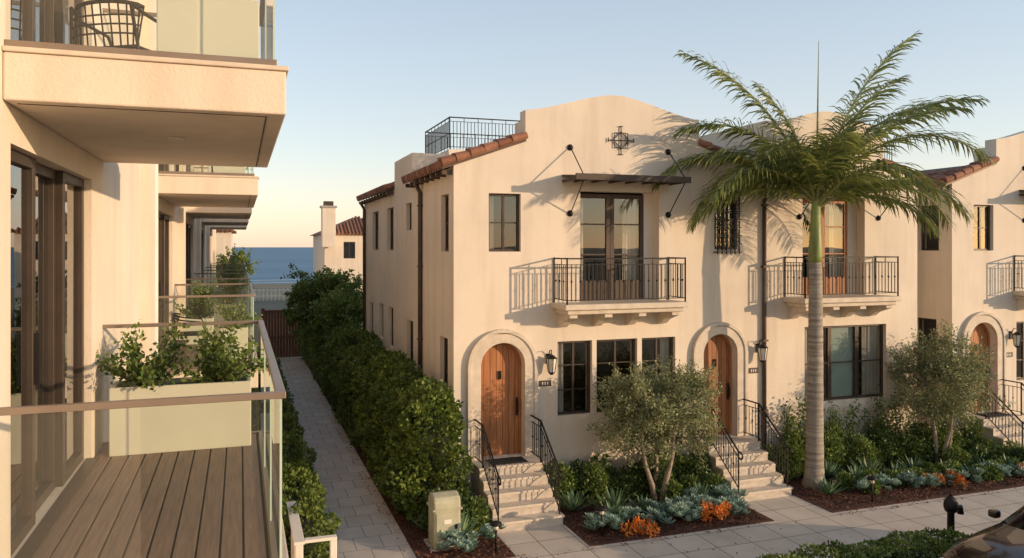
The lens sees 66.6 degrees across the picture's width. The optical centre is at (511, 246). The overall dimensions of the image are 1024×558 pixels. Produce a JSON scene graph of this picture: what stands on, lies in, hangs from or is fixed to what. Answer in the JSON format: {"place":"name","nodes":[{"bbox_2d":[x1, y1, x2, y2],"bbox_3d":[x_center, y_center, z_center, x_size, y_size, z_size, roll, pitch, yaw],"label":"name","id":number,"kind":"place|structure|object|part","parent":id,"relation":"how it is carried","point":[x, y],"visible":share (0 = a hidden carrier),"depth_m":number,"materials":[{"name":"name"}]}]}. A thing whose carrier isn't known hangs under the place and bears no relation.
{"place":"outdoors","nodes":[
{"label":"outdoors","id":0,"kind":"place"},
{"bbox_2d":[232,247,312,283],"bbox_3d":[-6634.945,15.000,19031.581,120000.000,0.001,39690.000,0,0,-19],"label":"sea","id":1,"kind":"structure","parent":0,"point":[272,267],"depth_m":754.81,"materials":[{"name":"liquid"}]},
{"bbox_2d":[249,283,302,358],"bbox_3d":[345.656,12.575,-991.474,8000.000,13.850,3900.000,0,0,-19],"label":"ground","id":2,"kind":"structure","parent":0,"point":[272,304],"depth_m":80.86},
{"bbox_2d":[0,0,215,557],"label":"facade wall","id":3,"kind":"structure","parent":2,"relation":"on","point":[112,243],"depth_m":7.00,"materials":[{"name":"paint"}]},
{"bbox_2d":[38,0,42,484],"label":"curtains","id":4,"kind":"object","parent":3,"relation":"attached to","point":[40,279],"visible":0.01,"depth_m":6.09,"materials":[{"name":"fabric"}]},
{"bbox_2d":[11,0,202,555],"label":"sliding doors","id":5,"kind":"structure","parent":3,"relation":"attached to","point":[30,499],"depth_m":6.01,"materials":[{"name":"brown metal"}]},
{"bbox_2d":[35,270,186,384],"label":"door handles","id":6,"kind":"object","parent":5,"relation":"attached to","point":[37,358],"depth_m":5.26,"materials":[{"name":"metal"}]},
{"bbox_2d":[65,164,166,467],"bbox_3d":[-8.503,0.640,20.228,0.058,8.476,33.356,0,0,-19],"label":"window glass","id":7,"kind":"object","parent":5,"relation":"attached to","point":[72,438],"visible":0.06,"depth_m":6.71,"materials":[{"name":"clear glass"}]},
{"bbox_2d":[3,0,285,387],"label":"balcony slabs","id":8,"kind":"structure","parent":3,"relation":"attached to","point":[115,135],"depth_m":4.83,"materials":[{"name":"beige paint"}]},
{"bbox_2d":[69,0,156,49],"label":"patio chair","id":9,"kind":"object","parent":8,"relation":"on","point":[133,6],"visible":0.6,"depth_m":5.94,"materials":[{"name":"metal"}]},
{"bbox_2d":[14,288,212,557],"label":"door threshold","id":10,"kind":"object","parent":8,"relation":"on","point":[34,542],"depth_m":5.52,"materials":[{"name":"brown wood"}]},
{"bbox_2d":[4,39,277,557],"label":"rail shoes","id":11,"kind":"object","parent":8,"relation":"on","point":[48,45],"visible":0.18,"depth_m":4.71,"materials":[{"name":"metal"}]},
{"bbox_2d":[247,0,279,557],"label":"balcony glass","id":12,"kind":"object","parent":11,"relation":"in","point":[275,464],"visible":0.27,"depth_m":5.43,"materials":[{"name":"clear glass"}]},
{"bbox_2d":[17,103,266,229],"bbox_3d":[-7.630,0.692,20.305,1.360,9.064,34.830,0,0,-19],"label":"soffit groove","id":13,"kind":"object","parent":8,"relation":"on","point":[182,112],"visible":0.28,"depth_m":4.80,"materials":[{"name":"metal"}]},
{"bbox_2d":[0,0,285,415],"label":"rail caps","id":14,"kind":"object","parent":8,"relation":"on","point":[279,392],"visible":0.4,"depth_m":4.01,"materials":[{"name":"metal"}]},
{"bbox_2d":[2,45,288,557],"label":"balcony slab edges","id":15,"kind":"object","parent":8,"relation":"attached to","point":[44,51],"visible":0.06,"depth_m":4.64,"materials":[{"name":"beige paint"}]},
{"bbox_2d":[53,297,269,557],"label":"deck gap","id":16,"kind":"object","parent":8,"relation":"on","point":[264,520],"visible":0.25,"depth_m":5.75,"materials":[{"name":"black"}]},
{"bbox_2d":[34,287,266,557],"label":"deck boards","id":17,"kind":"object","parent":16,"relation":"on","point":[87,498],"visible":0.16,"depth_m":5.67,"materials":[{"name":"brown wood"}]},
{"bbox_2d":[95,319,261,456],"bbox_3d":[-3.139,1.298,7.376,1.342,1.203,1.392,0,0,28],"label":"planter box","id":18,"kind":"object","parent":17,"relation":"on","point":[154,429],"visible":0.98,"depth_m":7.30,"materials":[{"name":"paint"}]},
{"bbox_2d":[170,313,208,354],"bbox_3d":[-5.582,1.518,13.516,0.627,0.765,0.657,0,0,-19],"label":"patio chair","id":19,"kind":"object","parent":17,"relation":"on","point":[186,333],"visible":0.59,"depth_m":13.31,"materials":[{"name":"metal"}]},
{"bbox_2d":[172,280,221,344],"bbox_3d":[-6.234,1.273,15.471,0.949,1.254,0.856,0,0,-19],"label":"planter box","id":20,"kind":"object","parent":17,"relation":"on","point":[201,309],"visible":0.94,"depth_m":15.35,"materials":[{"name":"paint"}]},
{"bbox_2d":[213,270,247,320],"bbox_3d":[-6.928,1.235,19.191,0.862,1.330,0.915,0,0,-19],"label":"planter box","id":21,"kind":"object","parent":17,"relation":"on","point":[228,290],"visible":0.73,"depth_m":19.12,"materials":[{"name":"paint"}]},
{"bbox_2d":[218,260,242,302],"bbox_3d":[-9.459,1.158,26.320,0.845,1.483,1.135,0,0,-19],"label":"planter box","id":22,"kind":"object","parent":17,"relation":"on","point":[231,276],"visible":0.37,"depth_m":26.30,"materials":[{"name":"paint"}]},
{"bbox_2d":[222,251,251,287],"bbox_3d":[-11.913,1.035,33.568,1.240,1.729,0.910,0,0,-43],"label":"planter box","id":23,"kind":"object","parent":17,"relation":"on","point":[231,257],"visible":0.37,"depth_m":33.41,"materials":[{"name":"paint"}]},
{"bbox_2d":[214,299,262,364],"bbox_3d":[-4.457,1.365,12.733,0.704,1.070,0.653,0,0,-30],"label":"planter box","id":24,"kind":"object","parent":17,"relation":"on","point":[229,313],"visible":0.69,"depth_m":12.58,"materials":[{"name":"paint"}]},
{"bbox_2d":[176,165,212,171],"bbox_3d":[-5.224,-1.502,12.793,0.627,0.765,0.657,0,0,-19],"label":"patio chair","id":25,"kind":"object","parent":8,"relation":"on","point":[177,167],"visible":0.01,"depth_m":12.62,"materials":[{"name":"metal"}]},
{"bbox_2d":[168,136,230,228],"bbox_3d":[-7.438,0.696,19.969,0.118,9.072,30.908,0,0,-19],"label":"soffit downlight","id":26,"kind":"object","parent":8,"relation":"attached to","point":[176,138],"visible":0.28,"depth_m":5.81,"materials":[{"name":"white paint"}]},
{"bbox_2d":[157,0,258,57],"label":"planter box","id":27,"kind":"object","parent":8,"relation":"on","point":[221,27],"visible":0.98,"depth_m":5.04,"materials":[{"name":"paint"}]},
{"bbox_2d":[208,166,244,172],"bbox_3d":[-5.849,-1.684,15.764,0.928,1.128,0.858,0,0,-19],"label":"planter box","id":28,"kind":"object","parent":8,"relation":"on","point":[224,169],"visible":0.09,"depth_m":15.60,"materials":[{"name":"paint"}]},
{"bbox_2d":[246,0,281,557],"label":"glass edges","id":29,"kind":"object","parent":8,"relation":"attached to","point":[264,350],"visible":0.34,"depth_m":4.87,"materials":[{"name":"glass"}]},
{"bbox_2d":[155,0,157,354],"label":"rainwater pipe","id":30,"kind":"object","parent":3,"relation":"attached to","point":[156,251],"visible":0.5,"depth_m":11.39,"materials":[{"name":"beige metal"}]},
{"bbox_2d":[141,0,214,364],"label":"pilasters","id":31,"kind":"object","parent":3,"relation":"attached to","point":[148,221],"visible":0.32,"depth_m":10.60,"materials":[{"name":"paint"}]},
{"bbox_2d":[216,231,230,286],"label":"front wall","id":32,"kind":"structure","parent":2,"relation":"on","point":[223,240],"depth_m":54.41,"materials":[{"name":"beige paint"}]},
{"bbox_2d":[253,288,291,300],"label":"beach fence","id":33,"kind":"object","parent":2,"relation":"on","point":[267,290],"visible":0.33,"depth_m":80.28,"materials":[{"name":"white paint"}]},
{"bbox_2d":[313,235,323,278],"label":"walls","id":34,"kind":"structure","parent":2,"relation":"on","point":[318,256],"depth_m":66.15,"materials":[{"name":"beige paint"}]},
{"bbox_2d":[310,217,362,235],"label":"roof","id":35,"kind":"structure","parent":34,"relation":"on","point":[318,233],"depth_m":62.43,"materials":[{"name":"tile"}]},
{"bbox_2d":[321,208,335,246],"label":"chimney","id":36,"kind":"object","parent":35,"relation":"attached to","point":[328,227],"visible":1,"depth_m":59.44,"materials":[{"name":"beige paint"}]},
{"bbox_2d":[320,205,336,207],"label":"chimney cap","id":37,"kind":"object","parent":36,"relation":"on","point":[322,206],"visible":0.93,"depth_m":59.31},
{"bbox_2d":[323,201,333,205],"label":"chimney pot","id":38,"kind":"object","parent":37,"relation":"on","point":[328,203],"visible":0.86,"depth_m":59.58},
{"bbox_2d":[336,216,362,234],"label":"roof tiles","id":39,"kind":"object","parent":35,"relation":"on","point":[351,226],"visible":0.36,"depth_m":61.87,"materials":[{"name":"red tile"}]},
{"bbox_2d":[344,243,353,291],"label":"interiors","id":40,"kind":"object","parent":34,"relation":"attached to","point":[346,250],"visible":0.05,"depth_m":61.88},
{"bbox_2d":[324,234,362,290],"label":"front wall","id":41,"kind":"structure","parent":2,"relation":"on","point":[334,258],"depth_m":61.09,"materials":[{"name":"beige paint"}]},
{"bbox_2d":[344,242,354,257],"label":"window frames","id":42,"kind":"structure","parent":41,"relation":"attached to","point":[349,248],"depth_m":61.32,"materials":[{"name":"black metal"}]},
{"bbox_2d":[356,95,792,532],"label":"townhouse","id":43,"kind":"structure","parent":2,"relation":"on","point":[532,277],"depth_m":17.67,"materials":[{"name":"beige paint"}]},
{"bbox_2d":[377,214,377,247],"bbox_3d":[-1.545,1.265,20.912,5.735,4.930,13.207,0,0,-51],"label":"window glass","id":44,"kind":"structure","parent":43,"relation":"in","point":[377,214],"depth_m":26.48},
{"bbox_2d":[372,193,733,414],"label":"window frames","id":45,"kind":"structure","parent":43,"relation":"in","point":[502,222],"depth_m":17.66,"materials":[{"name":"brown metal"}]},
{"bbox_2d":[580,194,643,299],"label":"balcony doors","id":46,"kind":"structure","parent":43,"relation":"in","point":[609,224],"depth_m":18.05,"materials":[{"name":"brown wood"}]},
{"bbox_2d":[251,358,1023,557],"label":"planting bed","id":47,"kind":"object","parent":2,"relation":"on","point":[410,539],"visible":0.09,"depth_m":16.06,"materials":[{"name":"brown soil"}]},
{"bbox_2d":[216,243,261,291],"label":"shade tree","id":48,"kind":"object","parent":47,"relation":"on","point":[240,253],"visible":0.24,"depth_m":43.63,"materials":[{"name":"green plant"}]},
{"bbox_2d":[261,308,308,357],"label":"wooden gate","id":49,"kind":"structure","parent":47,"relation":"on","point":[274,321],"depth_m":38.47,"materials":[{"name":"brown wood"}]},
{"bbox_2d":[251,347,341,557],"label":"hedge","id":50,"kind":"object","parent":47,"relation":"on","point":[302,489],"visible":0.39,"depth_m":15.12,"materials":[{"name":"green plant"}]},
{"bbox_2d":[254,322,362,353],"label":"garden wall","id":51,"kind":"structure","parent":47,"relation":"on","point":[257,335],"depth_m":38.03,"materials":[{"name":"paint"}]},
{"bbox_2d":[293,321,346,384],"bbox_3d":[-8.374,4.328,34.667,2.372,3.741,11.115,0,0,-19],"label":"garden shrub","id":52,"kind":"object","parent":47,"relation":"on","point":[312,352],"visible":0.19,"depth_m":33.32,"materials":[{"name":"green plant"}]},
{"bbox_2d":[280,263,362,344],"bbox_3d":[-8.380,3.128,35.782,4.372,4.852,5.413,0,0,-19],"label":"shade tree","id":53,"kind":"object","parent":47,"relation":"on","point":[303,293],"visible":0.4,"depth_m":34.71,"materials":[{"name":"green plant"}]},
{"bbox_2d":[299,284,362,359],"bbox_3d":[-6.968,3.510,31.326,2.978,4.073,3.407,0,0,-19],"label":"shade tree","id":54,"kind":"object","parent":47,"relation":"on","point":[342,309],"visible":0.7,"depth_m":30.73,"materials":[{"name":"green plant"}]},
{"bbox_2d":[318,323,474,523],"bbox_3d":[-4.113,4.140,22.671,1.986,3.073,16.500,0,0,-19],"label":"boundary hedge","id":55,"kind":"object","parent":47,"relation":"on","point":[398,415],"visible":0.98,"depth_m":16.56,"materials":[{"name":"green plant"}]},
{"bbox_2d":[423,490,462,551],"bbox_3d":[-1.251,5.065,14.433,0.660,1.070,0.640,0,0,-19],"label":"utility box","id":56,"kind":"object","parent":47,"relation":"on","point":[444,507],"visible":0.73,"depth_m":14.22,"materials":[{"name":"paint"}]},
{"bbox_2d":[436,512,458,544],"bbox_3d":[-1.169,5.120,14.198,0.420,0.560,0.014,0,0,-19],"label":"door panel","id":57,"kind":"structure","parent":56,"relation":"in","point":[440,526],"depth_m":14.17,"materials":[{"name":"paint"}]},
{"bbox_2d":[490,520,501,551],"bbox_3d":[-0.287,5.215,14.038,0.213,0.570,0.213,0,0,-19],"label":"path light","id":58,"kind":"object","parent":47,"relation":"on","point":[496,524],"visible":1,"depth_m":14.01,"materials":[{"name":"metal"}]},
{"bbox_2d":[596,506,607,534],"bbox_3d":[1.710,5.215,14.840,0.213,0.570,0.213,0,0,-19],"label":"path light","id":59,"kind":"object","parent":47,"relation":"on","point":[601,509],"visible":1,"depth_m":14.81,"materials":[{"name":"metal"}]},
{"bbox_2d":[585,350,726,502],"bbox_3d":[3.114,3.892,16.833,3.196,3.254,2.596,0,0,-32],"label":"olive tree","id":60,"kind":"object","parent":47,"relation":"on","point":[643,411],"visible":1,"depth_m":16.49,"materials":[{"name":"green plant"}]},
{"bbox_2d":[410,451,1019,537],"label":"agave plants","id":61,"kind":"object","parent":47,"relation":"on","point":[572,503],"visible":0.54,"depth_m":16.74,"materials":[{"name":"green plant"}]},
{"bbox_2d":[417,416,1023,532],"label":"foundation shrubs","id":62,"kind":"object","parent":47,"relation":"on","point":[840,449],"visible":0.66,"depth_m":18.27,"materials":[{"name":"green plant"}]},
{"bbox_2d":[436,461,1023,551],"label":"blue succulents","id":63,"kind":"object","parent":47,"relation":"on","point":[688,502],"visible":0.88,"depth_m":15.77,"materials":[{"name":"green plant"}]},
{"bbox_2d":[620,460,1023,538],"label":"orange flowers","id":64,"kind":"object","parent":47,"relation":"on","point":[720,510],"visible":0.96,"depth_m":15.49,"materials":[{"name":"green plant"}]},
{"bbox_2d":[651,30,994,489],"bbox_3d":[7.069,0.261,17.981,6.502,10.495,6.277,0,0,41],"label":"palm tree","id":65,"kind":"object","parent":47,"relation":"on","point":[817,176],"visible":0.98,"depth_m":17.73,"materials":[{"name":"green plant"}]},
{"bbox_2d":[827,478,836,489],"bbox_3d":[7.115,5.330,17.334,0.150,0.340,0.150,0,0,-19],"label":"spot light","id":66,"kind":"object","parent":47,"relation":"on","point":[832,479],"visible":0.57,"depth_m":17.28,"materials":[{"name":"metal"}]},
{"bbox_2d":[778,384,948,448],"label":"shrubs","id":67,"kind":"object","parent":47,"relation":"on","point":[879,419],"visible":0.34,"depth_m":19.67,"materials":[{"name":"green plant"}]},
{"bbox_2d":[756,526,972,557],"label":"street hedge","id":68,"kind":"object","parent":47,"relation":"on","point":[915,546],"visible":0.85,"depth_m":13.25,"materials":[{"name":"green plant"}]},
{"bbox_2d":[867,476,877,501],"bbox_3d":[7.755,5.215,16.789,0.213,0.570,0.213,0,0,-19],"label":"path light","id":69,"kind":"object","parent":47,"relation":"on","point":[872,479],"visible":1,"depth_m":16.77,"materials":[{"name":"metal"}]},
{"bbox_2d":[881,319,1015,463],"bbox_3d":[10.733,3.646,19.535,2.782,3.750,2.545,0,0,-36],"label":"olive tree","id":70,"kind":"object","parent":47,"relation":"on","point":[958,374],"visible":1,"depth_m":19.21,"materials":[{"name":"green plant"}]},
{"bbox_2d":[943,492,963,538],"bbox_3d":[8.107,5.000,14.317,0.381,1.000,0.250,0,0,-19],"label":"street bollard","id":71,"kind":"object","parent":47,"relation":"on","point":[951,506],"visible":0.82,"depth_m":14.24,"materials":[{"name":"metal"}]},
{"bbox_2d":[699,111,923,459],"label":"townhouse","id":72,"kind":"structure","parent":2,"relation":"on","point":[869,268],"depth_m":20.06,"materials":[{"name":"beige paint"}]},
{"bbox_2d":[803,199,846,293],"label":"balcony doors","id":73,"kind":"structure","parent":72,"relation":"in","point":[844,208],"depth_m":20.15,"materials":[{"name":"brown wood"}]},
{"bbox_2d":[805,324,882,401],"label":"window frames","id":74,"kind":"structure","parent":72,"relation":"in","point":[855,361],"depth_m":20.13,"materials":[{"name":"brown metal"}]},
{"bbox_2d":[883,131,1023,450],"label":"townhouse","id":75,"kind":"structure","parent":2,"relation":"on","point":[970,278],"depth_m":21.62,"materials":[{"name":"beige paint"}]},
{"bbox_2d":[918,205,1023,379],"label":"window frames","id":76,"kind":"structure","parent":75,"relation":"in","point":[979,227],"depth_m":21.97,"materials":[{"name":"brown metal"}]},
{"bbox_2d":[286,501,336,557],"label":"white fence","id":77,"kind":"object","parent":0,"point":[298,540],"visible":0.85,"depth_m":11.93,"materials":[{"name":"paint"}]},
{"bbox_2d":[277,358,415,557],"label":"footpath","id":78,"kind":"structure","parent":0,"point":[355,504],"depth_m":18.21,"materials":[{"name":"grey concrete"}]},
{"bbox_2d":[232,0,1023,246],"label":"sky","id":79,"kind":"structure","parent":0,"point":[366,80],"materials":[{"name":"blue"}]},
{"bbox_2d":[497,486,1023,557],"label":"sidewalk","id":80,"kind":"structure","parent":0,"point":[814,523],"depth_m":15.08,"materials":[{"name":"concrete"}]},
{"bbox_2d":[940,506,1023,557],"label":"parked car","id":81,"kind":"object","parent":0,"point":[1004,538],"visible":1,"depth_m":12.51,"materials":[{"name":"brown paint"}]},
{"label":"windows","id":82,"kind":"part","parent":81,"relation":"part of","materials":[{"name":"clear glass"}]},
{"bbox_3d":[-13.476,0.350,18.071,10.448,10.500,49.000,0,0,-19],"label":"end wall","id":83,"kind":"object","parent":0,"visible":0},
{"bbox_2d":[11,0,37,508],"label":"interiors","id":84,"kind":"object","parent":83,"relation":"attached to","point":[13,301],"visible":0.04,"depth_m":12.63,"materials":[{"name":"brown"}]},
{"bbox_2d":[36,0,37,23],"bbox_3d":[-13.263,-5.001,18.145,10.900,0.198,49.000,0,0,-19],"label":"curtain","id":85,"kind":"structure","parent":83,"relation":"on","point":[37,11],"depth_m":16.23,"materials":[{"name":"fabric"}]}
]}

